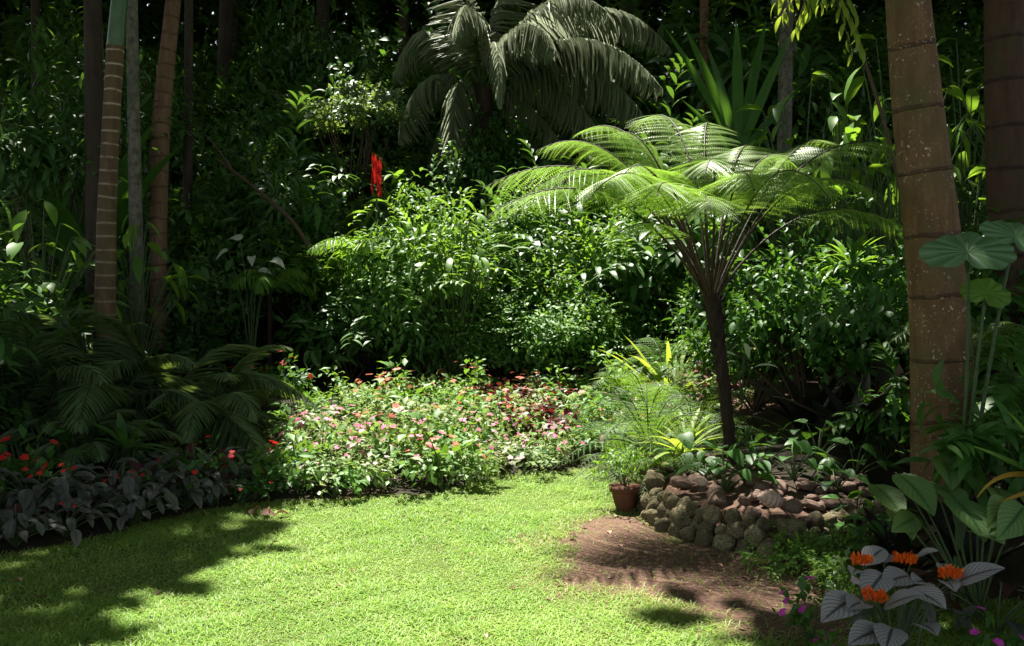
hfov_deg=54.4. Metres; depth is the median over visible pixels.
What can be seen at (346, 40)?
slope shrub
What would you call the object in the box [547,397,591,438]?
bedding plant
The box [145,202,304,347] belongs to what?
slope shrub
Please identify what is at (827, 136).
slope shrub
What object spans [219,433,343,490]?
bedding plant
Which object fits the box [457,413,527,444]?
bedding plant
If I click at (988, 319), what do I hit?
hedge shrub
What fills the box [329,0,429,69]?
slope shrub
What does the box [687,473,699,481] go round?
loose stone
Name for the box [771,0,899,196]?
sapling
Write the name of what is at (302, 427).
bedding plant
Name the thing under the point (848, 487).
loose stone
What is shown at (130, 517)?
grey leaf plant
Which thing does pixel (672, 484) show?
loose stone
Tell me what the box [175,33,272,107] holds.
slope shrub
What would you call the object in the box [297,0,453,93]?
slope shrub
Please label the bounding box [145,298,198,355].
slope shrub
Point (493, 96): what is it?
slope shrub
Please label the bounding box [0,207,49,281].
slope shrub
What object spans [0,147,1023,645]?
ground
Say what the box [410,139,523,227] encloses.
slope shrub
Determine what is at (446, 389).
bedding plant
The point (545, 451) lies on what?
bedding plant
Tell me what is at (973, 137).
slope shrub
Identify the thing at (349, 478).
bedding plant
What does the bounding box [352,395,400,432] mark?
bedding plant
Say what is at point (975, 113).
slope herb
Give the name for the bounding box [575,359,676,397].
lime fern
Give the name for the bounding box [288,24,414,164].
vine covered bush
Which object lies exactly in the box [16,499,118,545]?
grey leaf plant
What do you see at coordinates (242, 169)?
slope shrub
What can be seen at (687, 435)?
anthurium
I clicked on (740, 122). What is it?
strap leaf plant
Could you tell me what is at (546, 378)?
bedding plant
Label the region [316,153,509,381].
vine covered bush
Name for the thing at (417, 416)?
bedding plant
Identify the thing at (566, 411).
red leaf plant
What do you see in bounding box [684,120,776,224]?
slope shrub
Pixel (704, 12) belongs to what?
forest tree
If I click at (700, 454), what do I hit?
anthurium
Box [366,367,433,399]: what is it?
bedding plant
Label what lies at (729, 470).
loose stone
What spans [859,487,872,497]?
loose stone
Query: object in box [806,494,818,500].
loose stone
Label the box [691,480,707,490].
loose stone
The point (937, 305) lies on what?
palm
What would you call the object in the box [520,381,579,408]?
red leaf plant
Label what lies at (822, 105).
slope shrub
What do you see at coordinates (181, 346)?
slope shrub
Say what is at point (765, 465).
anthurium
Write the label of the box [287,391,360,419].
bedding plant
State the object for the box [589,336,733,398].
spiky plant
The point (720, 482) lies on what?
loose stone
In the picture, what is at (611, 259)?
broad leaf bush
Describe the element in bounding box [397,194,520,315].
slope shrub
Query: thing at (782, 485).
loose stone
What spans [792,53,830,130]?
slope shrub
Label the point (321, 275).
broad leaf bush
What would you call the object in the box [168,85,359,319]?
slope shrub
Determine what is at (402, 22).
forest tree
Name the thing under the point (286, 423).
bedding plant
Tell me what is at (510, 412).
bedding plant
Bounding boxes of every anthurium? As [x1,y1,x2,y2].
[638,429,721,472]
[674,445,778,491]
[691,450,732,476]
[714,443,770,482]
[735,425,777,446]
[737,433,801,462]
[749,437,842,479]
[770,422,816,444]
[785,419,858,463]
[805,460,868,493]
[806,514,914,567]
[817,441,902,473]
[821,494,890,542]
[822,419,849,448]
[832,504,918,549]
[833,490,925,525]
[850,434,909,460]
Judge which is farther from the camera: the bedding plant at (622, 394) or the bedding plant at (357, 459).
the bedding plant at (622, 394)
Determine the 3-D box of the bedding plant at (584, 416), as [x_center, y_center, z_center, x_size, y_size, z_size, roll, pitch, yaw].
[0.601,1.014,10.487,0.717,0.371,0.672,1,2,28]
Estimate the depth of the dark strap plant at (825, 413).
7.61 m
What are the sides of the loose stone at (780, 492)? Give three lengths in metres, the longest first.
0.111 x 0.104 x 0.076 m
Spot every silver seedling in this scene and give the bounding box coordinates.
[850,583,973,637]
[918,580,1023,635]
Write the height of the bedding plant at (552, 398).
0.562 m
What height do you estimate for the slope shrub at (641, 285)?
3.218 m
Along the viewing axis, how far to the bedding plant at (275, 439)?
8.87 m
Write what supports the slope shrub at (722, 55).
on the ground at (714, 603)
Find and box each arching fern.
[781,296,1002,439]
[887,321,1023,361]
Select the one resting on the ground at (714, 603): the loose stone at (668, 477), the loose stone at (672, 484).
the loose stone at (668, 477)
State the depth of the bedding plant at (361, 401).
10.09 m
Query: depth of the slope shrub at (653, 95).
20.69 m
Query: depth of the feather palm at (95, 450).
7.85 m
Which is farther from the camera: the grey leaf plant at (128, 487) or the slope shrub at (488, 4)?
the slope shrub at (488, 4)
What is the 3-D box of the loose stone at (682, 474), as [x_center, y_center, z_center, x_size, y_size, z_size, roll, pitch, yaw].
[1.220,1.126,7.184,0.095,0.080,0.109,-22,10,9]
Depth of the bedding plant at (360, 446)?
8.29 m
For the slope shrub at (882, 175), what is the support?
on the ground at (714, 603)
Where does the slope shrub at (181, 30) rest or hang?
on the ground at (714, 603)
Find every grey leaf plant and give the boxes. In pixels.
[0,459,103,525]
[0,473,52,505]
[0,474,40,492]
[0,485,62,537]
[0,503,70,545]
[0,514,38,542]
[1,463,121,516]
[1,478,120,522]
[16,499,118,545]
[35,482,137,518]
[65,460,179,500]
[74,470,181,519]
[79,489,181,530]
[107,464,223,508]
[114,442,252,496]
[117,456,217,487]
[161,471,237,508]
[164,472,259,505]
[198,457,262,488]
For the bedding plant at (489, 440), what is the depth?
9.08 m
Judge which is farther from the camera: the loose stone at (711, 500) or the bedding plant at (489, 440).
the bedding plant at (489, 440)
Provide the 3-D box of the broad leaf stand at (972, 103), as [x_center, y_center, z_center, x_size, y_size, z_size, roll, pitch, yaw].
[4.980,-1.142,10.904,2.233,3.956,1.936,1,2,22]
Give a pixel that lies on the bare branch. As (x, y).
(286, 215)
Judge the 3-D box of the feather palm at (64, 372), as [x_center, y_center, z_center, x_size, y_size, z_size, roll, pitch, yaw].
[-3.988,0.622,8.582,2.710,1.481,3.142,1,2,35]
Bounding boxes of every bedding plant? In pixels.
[139,433,253,503]
[214,452,298,498]
[214,456,282,504]
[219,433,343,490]
[226,401,335,493]
[237,435,291,474]
[245,435,302,460]
[246,437,358,484]
[259,406,350,450]
[263,432,324,458]
[270,367,373,413]
[271,407,370,467]
[279,448,390,495]
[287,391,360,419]
[287,414,325,436]
[291,430,395,497]
[293,404,386,438]
[293,440,365,478]
[294,398,382,435]
[304,421,370,455]
[311,376,385,423]
[313,451,394,483]
[319,418,394,466]
[321,422,410,462]
[326,393,368,425]
[328,373,405,403]
[329,382,386,411]
[333,388,372,410]
[334,411,406,445]
[350,416,411,430]
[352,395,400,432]
[354,409,464,471]
[355,390,446,433]
[356,371,394,398]
[359,379,401,407]
[359,451,423,489]
[361,426,456,476]
[363,393,417,424]
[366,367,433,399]
[370,356,450,413]
[379,370,431,414]
[390,406,498,491]
[392,404,427,426]
[394,435,492,482]
[401,409,452,451]
[407,373,451,392]
[408,415,459,443]
[410,376,443,399]
[412,378,472,417]
[413,444,513,486]
[414,393,459,418]
[419,361,497,395]
[423,398,473,434]
[424,393,498,439]
[425,390,490,454]
[429,364,507,421]
[430,447,466,473]
[431,355,488,397]
[436,367,499,394]
[437,391,509,428]
[437,416,492,460]
[437,441,514,469]
[438,399,486,423]
[443,379,488,408]
[443,411,499,430]
[443,429,508,445]
[450,386,506,421]
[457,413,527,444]
[460,383,511,404]
[465,412,509,443]
[469,425,517,464]
[471,393,509,418]
[472,386,553,440]
[474,402,531,427]
[478,428,546,460]
[481,372,537,395]
[481,441,562,478]
[485,388,539,412]
[492,386,589,436]
[494,411,550,437]
[499,377,581,417]
[502,411,582,444]
[505,369,570,392]
[505,394,564,418]
[507,430,582,466]
[508,435,546,458]
[517,429,579,469]
[521,422,580,459]
[523,367,575,387]
[527,364,572,397]
[532,385,605,417]
[543,374,575,414]
[547,378,587,393]
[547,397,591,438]
[548,355,598,391]
[552,425,609,458]
[555,405,600,421]
[557,386,608,417]
[558,392,633,453]
[559,375,606,397]
[560,345,643,397]
[564,353,640,407]
[565,360,652,423]
[567,367,611,390]
[574,373,611,389]
[581,405,621,425]
[582,363,646,382]
[584,405,665,446]
[586,397,628,438]
[592,359,640,379]
[597,354,664,378]
[606,385,671,407]
[608,405,675,428]
[609,359,648,400]
[609,389,666,406]
[622,397,687,422]
[637,370,717,403]
[637,372,715,410]
[639,356,691,401]
[655,380,734,415]
[656,383,713,410]
[664,392,746,424]
[674,375,731,409]
[683,361,711,382]
[694,380,753,409]
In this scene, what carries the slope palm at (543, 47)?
on the ground at (714, 603)
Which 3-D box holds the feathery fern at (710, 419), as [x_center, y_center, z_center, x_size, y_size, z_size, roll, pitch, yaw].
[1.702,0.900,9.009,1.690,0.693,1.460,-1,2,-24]
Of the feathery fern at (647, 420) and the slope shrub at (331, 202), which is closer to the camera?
the feathery fern at (647, 420)
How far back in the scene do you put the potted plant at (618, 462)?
7.22 m
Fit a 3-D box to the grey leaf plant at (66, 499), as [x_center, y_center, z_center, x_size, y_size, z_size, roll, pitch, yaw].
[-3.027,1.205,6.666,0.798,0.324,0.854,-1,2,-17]
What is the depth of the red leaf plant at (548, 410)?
9.81 m
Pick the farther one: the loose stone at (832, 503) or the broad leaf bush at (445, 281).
the broad leaf bush at (445, 281)
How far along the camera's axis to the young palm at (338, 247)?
12.63 m
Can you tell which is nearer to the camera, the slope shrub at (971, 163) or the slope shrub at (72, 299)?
the slope shrub at (72, 299)
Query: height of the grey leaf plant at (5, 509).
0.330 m
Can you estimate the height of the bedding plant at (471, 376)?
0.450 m
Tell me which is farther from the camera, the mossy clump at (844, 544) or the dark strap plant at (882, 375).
the dark strap plant at (882, 375)
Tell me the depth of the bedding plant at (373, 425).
8.99 m
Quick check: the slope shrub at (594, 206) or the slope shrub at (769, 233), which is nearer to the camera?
the slope shrub at (769, 233)
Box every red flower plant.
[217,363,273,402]
[249,351,320,406]
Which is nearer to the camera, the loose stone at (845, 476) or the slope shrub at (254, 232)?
the loose stone at (845, 476)
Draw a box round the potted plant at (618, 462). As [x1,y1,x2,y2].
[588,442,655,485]
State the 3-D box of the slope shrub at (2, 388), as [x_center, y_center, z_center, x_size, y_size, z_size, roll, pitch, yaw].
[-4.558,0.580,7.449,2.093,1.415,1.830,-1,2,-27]
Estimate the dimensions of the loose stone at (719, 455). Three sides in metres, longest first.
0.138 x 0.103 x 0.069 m
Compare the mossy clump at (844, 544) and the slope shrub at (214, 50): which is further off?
the slope shrub at (214, 50)
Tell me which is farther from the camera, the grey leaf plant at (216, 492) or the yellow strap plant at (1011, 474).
the grey leaf plant at (216, 492)
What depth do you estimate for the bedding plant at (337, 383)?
10.09 m
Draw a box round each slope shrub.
[0,0,125,89]
[0,17,79,122]
[0,24,237,124]
[0,63,27,97]
[0,65,73,199]
[0,84,49,128]
[0,139,82,214]
[0,156,127,262]
[0,194,77,420]
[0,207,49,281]
[0,223,147,376]
[0,224,137,375]
[0,323,52,429]
[1,35,77,104]
[1,189,147,303]
[5,71,217,211]
[9,238,169,353]
[27,0,206,78]
[34,177,248,320]
[40,257,149,327]
[43,79,77,201]
[56,18,106,75]
[116,177,262,300]
[122,28,248,122]
[122,54,232,198]
[125,172,182,233]
[126,12,238,89]
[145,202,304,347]
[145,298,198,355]
[149,51,282,155]
[155,298,265,373]
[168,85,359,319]
[168,123,220,202]
[169,60,357,179]
[170,130,235,200]
[171,166,266,260]
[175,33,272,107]
[176,0,286,93]
[195,0,374,62]
[196,109,348,193]
[212,221,360,351]
[217,23,408,174]
[235,136,366,216]
[239,8,364,141]
[241,103,419,214]
[243,143,394,242]
[263,243,440,382]
[291,185,435,278]
[293,0,410,63]
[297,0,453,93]
[300,0,600,204]
[312,181,418,220]
[314,312,389,366]
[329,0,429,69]
[332,153,491,250]
[337,157,400,193]
[345,141,457,225]
[352,129,453,211]
[358,278,480,381]
[370,0,761,149]
[370,55,452,165]
[374,22,518,113]
[387,0,609,72]
[388,99,469,175]
[396,70,616,226]
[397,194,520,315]
[403,63,518,134]
[409,2,593,91]
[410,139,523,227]
[419,15,468,73]
[438,139,608,304]
[448,218,599,320]
[453,180,603,254]
[455,267,554,383]
[458,163,731,330]
[476,0,521,25]
[477,190,618,250]
[493,91,639,168]
[494,166,590,214]
[510,5,640,66]
[517,75,644,213]
[525,265,697,378]
[535,53,719,225]
[542,168,614,237]
[559,151,799,308]
[560,132,805,355]
[571,109,745,237]
[572,94,713,168]
[602,0,653,47]
[610,40,720,139]
[612,0,776,83]
[620,0,964,164]
[637,0,769,71]
[643,87,776,168]
[643,125,720,167]
[645,269,750,365]
[646,0,738,47]
[662,0,777,83]
[668,61,822,152]
[678,140,775,233]
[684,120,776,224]
[712,64,893,235]
[716,62,966,166]
[716,136,876,230]
[729,190,842,274]
[744,38,977,140]
[754,200,888,279]
[757,0,880,71]
[772,0,886,81]
[775,41,855,128]
[777,14,888,103]
[785,175,1021,397]
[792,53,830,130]
[792,114,894,180]
[793,124,879,166]
[807,0,983,75]
[809,57,984,158]
[813,112,984,243]
[819,0,885,45]
[843,27,983,125]
[856,0,983,107]
[857,295,1022,401]
[858,169,975,244]
[870,132,985,211]
[877,203,985,277]
[879,348,1023,498]
[880,6,983,78]
[937,0,983,79]
[942,23,983,55]
[943,58,983,105]
[950,111,985,213]
[957,313,1023,460]
[958,184,982,225]
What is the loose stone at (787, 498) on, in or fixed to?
on the ground at (714, 603)
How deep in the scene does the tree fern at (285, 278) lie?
12.73 m
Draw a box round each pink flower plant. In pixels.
[771,575,852,645]
[805,627,858,645]
[951,606,1023,645]
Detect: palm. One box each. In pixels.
[0,311,272,462]
[0,313,259,471]
[0,402,192,478]
[50,309,317,486]
[93,0,127,349]
[141,344,302,444]
[150,0,180,356]
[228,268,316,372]
[307,234,422,366]
[392,0,670,231]
[885,0,976,501]
[984,0,1023,379]
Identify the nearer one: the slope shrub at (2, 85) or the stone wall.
the stone wall
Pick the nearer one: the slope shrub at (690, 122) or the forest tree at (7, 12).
the slope shrub at (690, 122)
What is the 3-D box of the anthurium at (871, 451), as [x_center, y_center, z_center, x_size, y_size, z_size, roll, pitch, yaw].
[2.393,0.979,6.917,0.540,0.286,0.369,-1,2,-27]
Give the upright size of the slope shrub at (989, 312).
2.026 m
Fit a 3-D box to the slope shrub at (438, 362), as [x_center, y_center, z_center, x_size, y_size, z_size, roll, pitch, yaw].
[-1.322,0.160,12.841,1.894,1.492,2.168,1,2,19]
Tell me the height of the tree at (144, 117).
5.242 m
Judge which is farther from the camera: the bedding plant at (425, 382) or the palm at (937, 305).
the bedding plant at (425, 382)
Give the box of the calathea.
[868,456,1023,621]
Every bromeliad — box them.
[629,408,745,469]
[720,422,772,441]
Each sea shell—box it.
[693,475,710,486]
[756,489,786,508]
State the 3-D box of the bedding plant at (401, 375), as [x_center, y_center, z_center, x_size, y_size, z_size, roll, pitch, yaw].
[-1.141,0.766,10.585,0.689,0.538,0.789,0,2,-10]
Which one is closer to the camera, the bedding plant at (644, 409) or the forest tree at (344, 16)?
the bedding plant at (644, 409)
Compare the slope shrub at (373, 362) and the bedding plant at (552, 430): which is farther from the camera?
the slope shrub at (373, 362)
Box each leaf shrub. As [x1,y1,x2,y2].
[0,200,69,306]
[0,201,132,337]
[63,213,207,355]
[824,341,909,465]
[893,330,1023,507]
[956,286,1023,448]
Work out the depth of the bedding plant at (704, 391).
10.60 m
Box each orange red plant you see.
[0,421,85,488]
[0,443,32,504]
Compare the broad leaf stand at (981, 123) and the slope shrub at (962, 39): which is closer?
the broad leaf stand at (981, 123)
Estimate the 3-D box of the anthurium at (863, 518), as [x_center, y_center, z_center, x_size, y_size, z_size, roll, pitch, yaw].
[2.188,1.251,5.961,0.464,0.360,0.678,1,2,25]
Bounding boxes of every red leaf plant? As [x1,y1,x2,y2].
[469,377,530,411]
[481,406,521,425]
[488,379,566,416]
[488,397,561,440]
[514,401,581,441]
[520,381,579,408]
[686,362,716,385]
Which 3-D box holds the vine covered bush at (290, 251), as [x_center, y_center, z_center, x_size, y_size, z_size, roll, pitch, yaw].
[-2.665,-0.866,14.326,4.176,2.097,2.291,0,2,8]
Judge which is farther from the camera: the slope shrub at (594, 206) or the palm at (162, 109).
the slope shrub at (594, 206)
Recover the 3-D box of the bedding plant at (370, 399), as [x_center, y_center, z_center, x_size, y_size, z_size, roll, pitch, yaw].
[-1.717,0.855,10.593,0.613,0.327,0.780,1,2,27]
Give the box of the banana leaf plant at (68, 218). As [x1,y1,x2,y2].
[4,125,183,302]
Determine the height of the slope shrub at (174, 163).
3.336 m
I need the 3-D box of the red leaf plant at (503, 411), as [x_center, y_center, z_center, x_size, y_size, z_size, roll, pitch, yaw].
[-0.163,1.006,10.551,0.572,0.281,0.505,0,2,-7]
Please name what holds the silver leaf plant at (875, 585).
on the ground at (714, 603)
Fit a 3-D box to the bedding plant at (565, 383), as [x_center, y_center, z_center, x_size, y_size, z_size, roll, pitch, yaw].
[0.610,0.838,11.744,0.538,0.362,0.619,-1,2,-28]
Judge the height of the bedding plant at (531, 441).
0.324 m
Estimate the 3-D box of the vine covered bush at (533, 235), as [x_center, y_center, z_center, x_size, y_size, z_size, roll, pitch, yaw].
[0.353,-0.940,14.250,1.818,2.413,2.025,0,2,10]
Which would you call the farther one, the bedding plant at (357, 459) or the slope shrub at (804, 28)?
the slope shrub at (804, 28)
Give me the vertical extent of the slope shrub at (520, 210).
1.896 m
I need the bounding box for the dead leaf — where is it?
[248,506,289,516]
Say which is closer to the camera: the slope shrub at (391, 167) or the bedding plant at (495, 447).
the bedding plant at (495, 447)
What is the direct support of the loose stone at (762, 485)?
on the ground at (714, 603)
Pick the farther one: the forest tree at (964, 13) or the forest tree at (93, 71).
the forest tree at (964, 13)
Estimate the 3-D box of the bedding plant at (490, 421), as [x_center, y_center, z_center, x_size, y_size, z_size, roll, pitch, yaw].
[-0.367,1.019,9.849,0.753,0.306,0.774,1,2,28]
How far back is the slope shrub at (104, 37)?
26.77 m
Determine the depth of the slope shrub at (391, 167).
18.01 m
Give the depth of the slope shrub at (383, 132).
18.93 m
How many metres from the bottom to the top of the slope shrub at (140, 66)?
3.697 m
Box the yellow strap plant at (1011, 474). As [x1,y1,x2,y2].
[974,412,1023,503]
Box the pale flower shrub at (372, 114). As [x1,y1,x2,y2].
[272,68,424,215]
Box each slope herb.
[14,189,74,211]
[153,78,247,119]
[264,119,418,177]
[648,268,765,316]
[959,112,981,160]
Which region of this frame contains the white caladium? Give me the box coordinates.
[216,234,284,371]
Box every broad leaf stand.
[709,70,887,373]
[749,74,900,396]
[807,33,984,369]
[864,38,985,276]
[942,44,985,209]
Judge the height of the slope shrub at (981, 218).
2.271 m
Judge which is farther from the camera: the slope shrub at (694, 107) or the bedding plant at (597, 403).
the slope shrub at (694, 107)
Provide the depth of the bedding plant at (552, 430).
9.22 m
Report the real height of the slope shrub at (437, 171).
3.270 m
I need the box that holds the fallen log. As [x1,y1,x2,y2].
[730,379,783,390]
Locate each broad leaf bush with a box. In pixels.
[256,204,371,352]
[341,189,519,377]
[489,220,592,306]
[526,162,665,362]
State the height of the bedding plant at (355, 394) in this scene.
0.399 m
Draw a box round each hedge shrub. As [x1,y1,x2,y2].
[635,283,843,412]
[660,221,905,404]
[737,183,902,392]
[770,212,993,427]
[835,217,1023,396]
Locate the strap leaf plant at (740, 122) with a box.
[664,20,798,375]
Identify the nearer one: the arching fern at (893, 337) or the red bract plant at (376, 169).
the arching fern at (893, 337)
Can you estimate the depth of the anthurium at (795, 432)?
7.58 m
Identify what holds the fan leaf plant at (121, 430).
on the ground at (714, 603)
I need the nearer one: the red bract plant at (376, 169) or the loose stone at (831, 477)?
the loose stone at (831, 477)
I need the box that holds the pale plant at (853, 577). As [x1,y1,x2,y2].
[795,547,860,596]
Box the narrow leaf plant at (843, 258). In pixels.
[804,235,894,295]
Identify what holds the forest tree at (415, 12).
on the ground at (714, 603)
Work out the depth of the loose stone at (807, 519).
6.08 m
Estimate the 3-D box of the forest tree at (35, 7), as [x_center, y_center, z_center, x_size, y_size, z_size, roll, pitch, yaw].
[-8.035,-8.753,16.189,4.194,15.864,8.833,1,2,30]
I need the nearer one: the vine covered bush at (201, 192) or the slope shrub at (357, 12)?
the vine covered bush at (201, 192)
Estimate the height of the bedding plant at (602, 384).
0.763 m
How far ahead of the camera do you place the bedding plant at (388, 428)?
9.47 m
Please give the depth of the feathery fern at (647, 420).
8.01 m
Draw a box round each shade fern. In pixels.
[5,459,100,484]
[120,440,227,478]
[176,440,290,465]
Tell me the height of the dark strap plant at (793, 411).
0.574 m
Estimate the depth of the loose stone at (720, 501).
6.30 m
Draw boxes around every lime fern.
[557,366,743,435]
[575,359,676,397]
[607,328,715,392]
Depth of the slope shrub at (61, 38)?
23.84 m
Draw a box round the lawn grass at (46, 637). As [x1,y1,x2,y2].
[0,465,1023,645]
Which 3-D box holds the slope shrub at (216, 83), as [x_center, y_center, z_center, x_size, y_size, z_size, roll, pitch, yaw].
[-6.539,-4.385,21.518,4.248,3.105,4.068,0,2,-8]
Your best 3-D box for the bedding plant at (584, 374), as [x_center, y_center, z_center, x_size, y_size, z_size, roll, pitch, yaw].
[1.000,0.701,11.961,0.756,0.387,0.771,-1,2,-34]
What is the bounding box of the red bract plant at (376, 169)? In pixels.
[371,154,381,375]
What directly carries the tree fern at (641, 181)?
on the ground at (714, 603)
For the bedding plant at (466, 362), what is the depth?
11.25 m
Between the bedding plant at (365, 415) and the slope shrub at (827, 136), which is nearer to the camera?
the bedding plant at (365, 415)
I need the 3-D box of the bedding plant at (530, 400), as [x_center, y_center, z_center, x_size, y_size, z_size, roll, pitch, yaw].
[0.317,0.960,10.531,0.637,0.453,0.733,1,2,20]
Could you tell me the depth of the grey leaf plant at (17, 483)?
6.71 m
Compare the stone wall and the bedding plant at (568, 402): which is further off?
the bedding plant at (568, 402)
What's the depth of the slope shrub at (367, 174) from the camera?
18.01 m
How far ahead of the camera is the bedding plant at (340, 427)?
8.46 m
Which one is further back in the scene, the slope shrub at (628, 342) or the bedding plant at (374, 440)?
the slope shrub at (628, 342)
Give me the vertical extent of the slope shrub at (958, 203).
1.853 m
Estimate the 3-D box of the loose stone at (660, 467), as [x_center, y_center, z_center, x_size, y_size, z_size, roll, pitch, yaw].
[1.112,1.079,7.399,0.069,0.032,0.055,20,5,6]
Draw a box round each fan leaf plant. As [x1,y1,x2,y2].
[0,408,61,439]
[15,409,100,454]
[77,410,175,456]
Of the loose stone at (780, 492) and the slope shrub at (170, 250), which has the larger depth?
the slope shrub at (170, 250)
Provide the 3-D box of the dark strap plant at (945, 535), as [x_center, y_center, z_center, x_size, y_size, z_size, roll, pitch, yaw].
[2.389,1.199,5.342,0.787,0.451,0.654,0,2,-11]
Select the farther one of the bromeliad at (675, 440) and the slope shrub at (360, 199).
the slope shrub at (360, 199)
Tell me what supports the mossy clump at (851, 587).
on the ground at (714, 603)
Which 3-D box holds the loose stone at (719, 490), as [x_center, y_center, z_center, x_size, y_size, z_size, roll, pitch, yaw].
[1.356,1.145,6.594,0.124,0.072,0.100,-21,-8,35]
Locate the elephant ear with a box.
[918,220,1023,600]
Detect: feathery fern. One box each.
[542,382,742,476]
[568,425,673,485]
[587,424,722,497]
[599,390,787,452]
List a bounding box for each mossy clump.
[729,518,856,581]
[780,517,893,574]
[790,545,862,593]
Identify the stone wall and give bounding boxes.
[625,450,907,558]
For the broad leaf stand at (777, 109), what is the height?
3.815 m
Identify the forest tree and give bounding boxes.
[0,0,182,60]
[3,0,145,48]
[13,2,213,47]
[31,0,41,204]
[84,0,103,344]
[126,0,146,351]
[138,0,352,58]
[138,0,378,63]
[180,0,484,55]
[181,0,192,305]
[216,0,232,121]
[265,0,504,63]
[316,0,328,53]
[358,0,659,64]
[398,0,407,55]
[398,0,644,31]
[523,0,770,70]
[620,0,636,52]
[639,0,884,70]
[639,4,822,43]
[688,0,885,57]
[699,0,708,154]
[776,0,792,245]
[815,0,983,42]
[836,0,983,48]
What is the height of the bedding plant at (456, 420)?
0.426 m
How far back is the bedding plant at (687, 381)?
11.49 m
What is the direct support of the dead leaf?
on the ground at (714, 603)
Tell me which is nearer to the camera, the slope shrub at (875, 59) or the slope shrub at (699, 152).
the slope shrub at (699, 152)
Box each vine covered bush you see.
[142,109,333,294]
[225,0,391,147]
[238,183,472,331]
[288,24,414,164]
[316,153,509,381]
[402,269,514,383]
[436,89,539,230]
[444,288,543,383]
[470,172,592,299]
[491,250,635,382]
[524,281,663,375]
[561,195,684,324]
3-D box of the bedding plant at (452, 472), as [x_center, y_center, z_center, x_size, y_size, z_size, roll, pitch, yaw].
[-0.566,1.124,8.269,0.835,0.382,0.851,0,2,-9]
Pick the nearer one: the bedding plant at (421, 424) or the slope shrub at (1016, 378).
the slope shrub at (1016, 378)
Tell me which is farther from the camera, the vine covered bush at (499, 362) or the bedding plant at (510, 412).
the vine covered bush at (499, 362)
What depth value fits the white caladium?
12.57 m
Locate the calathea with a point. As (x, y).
(1006, 518)
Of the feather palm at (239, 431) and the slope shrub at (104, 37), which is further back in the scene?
the slope shrub at (104, 37)
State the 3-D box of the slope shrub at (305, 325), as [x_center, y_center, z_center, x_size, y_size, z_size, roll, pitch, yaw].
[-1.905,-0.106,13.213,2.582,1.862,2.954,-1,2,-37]
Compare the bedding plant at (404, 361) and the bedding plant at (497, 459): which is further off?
the bedding plant at (404, 361)
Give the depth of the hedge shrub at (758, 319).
9.64 m
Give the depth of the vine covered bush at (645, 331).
12.96 m
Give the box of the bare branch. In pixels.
[204,134,316,260]
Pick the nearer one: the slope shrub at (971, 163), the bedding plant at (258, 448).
the bedding plant at (258, 448)
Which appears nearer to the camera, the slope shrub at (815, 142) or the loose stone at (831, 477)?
the loose stone at (831, 477)
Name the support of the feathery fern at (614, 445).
on the ground at (714, 603)
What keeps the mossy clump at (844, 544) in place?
on the ground at (714, 603)
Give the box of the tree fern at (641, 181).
[484,114,903,463]
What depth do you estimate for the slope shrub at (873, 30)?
23.52 m
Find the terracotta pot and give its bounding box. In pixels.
[609,482,640,511]
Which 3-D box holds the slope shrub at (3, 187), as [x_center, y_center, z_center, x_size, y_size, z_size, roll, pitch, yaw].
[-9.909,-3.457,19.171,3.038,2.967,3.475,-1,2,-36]
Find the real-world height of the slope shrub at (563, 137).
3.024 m
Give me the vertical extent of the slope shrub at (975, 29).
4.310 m
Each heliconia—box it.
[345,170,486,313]
[372,213,530,382]
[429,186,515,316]
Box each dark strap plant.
[744,371,849,431]
[774,372,908,450]
[827,350,909,442]
[835,507,969,575]
[879,508,1023,586]
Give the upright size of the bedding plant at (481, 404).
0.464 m
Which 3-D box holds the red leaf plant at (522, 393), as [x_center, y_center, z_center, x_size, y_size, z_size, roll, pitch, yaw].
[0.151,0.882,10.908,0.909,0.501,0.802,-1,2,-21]
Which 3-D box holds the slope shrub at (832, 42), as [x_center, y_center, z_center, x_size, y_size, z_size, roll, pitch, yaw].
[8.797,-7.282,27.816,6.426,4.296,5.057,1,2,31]
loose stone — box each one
[657,465,665,470]
[661,462,672,470]
[665,472,675,481]
[669,476,683,487]
[673,477,691,488]
[677,472,686,478]
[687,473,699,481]
[689,483,696,489]
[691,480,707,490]
[698,486,707,492]
[706,485,722,495]
[707,489,725,498]
[707,491,726,506]
[710,453,722,457]
[716,479,730,490]
[716,498,727,505]
[724,467,737,473]
[738,496,750,506]
[744,507,761,518]
[745,471,760,486]
[748,493,759,501]
[753,481,771,490]
[769,489,783,497]
[770,479,787,492]
[781,496,792,508]
[784,498,802,513]
[795,481,813,490]
[797,516,811,524]
[802,481,817,487]
[802,499,824,510]
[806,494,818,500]
[814,486,828,494]
[818,494,829,501]
[818,502,825,510]
[824,475,841,485]
[826,499,840,509]
[828,486,836,492]
[838,481,856,492]
[841,498,857,511]
[843,473,855,480]
[846,476,857,481]
[853,479,865,486]
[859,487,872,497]
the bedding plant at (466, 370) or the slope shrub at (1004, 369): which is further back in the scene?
the bedding plant at (466, 370)
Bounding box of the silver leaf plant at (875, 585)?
[821,545,1004,645]
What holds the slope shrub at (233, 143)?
on the ground at (714, 603)
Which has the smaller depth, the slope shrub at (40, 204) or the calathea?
the calathea

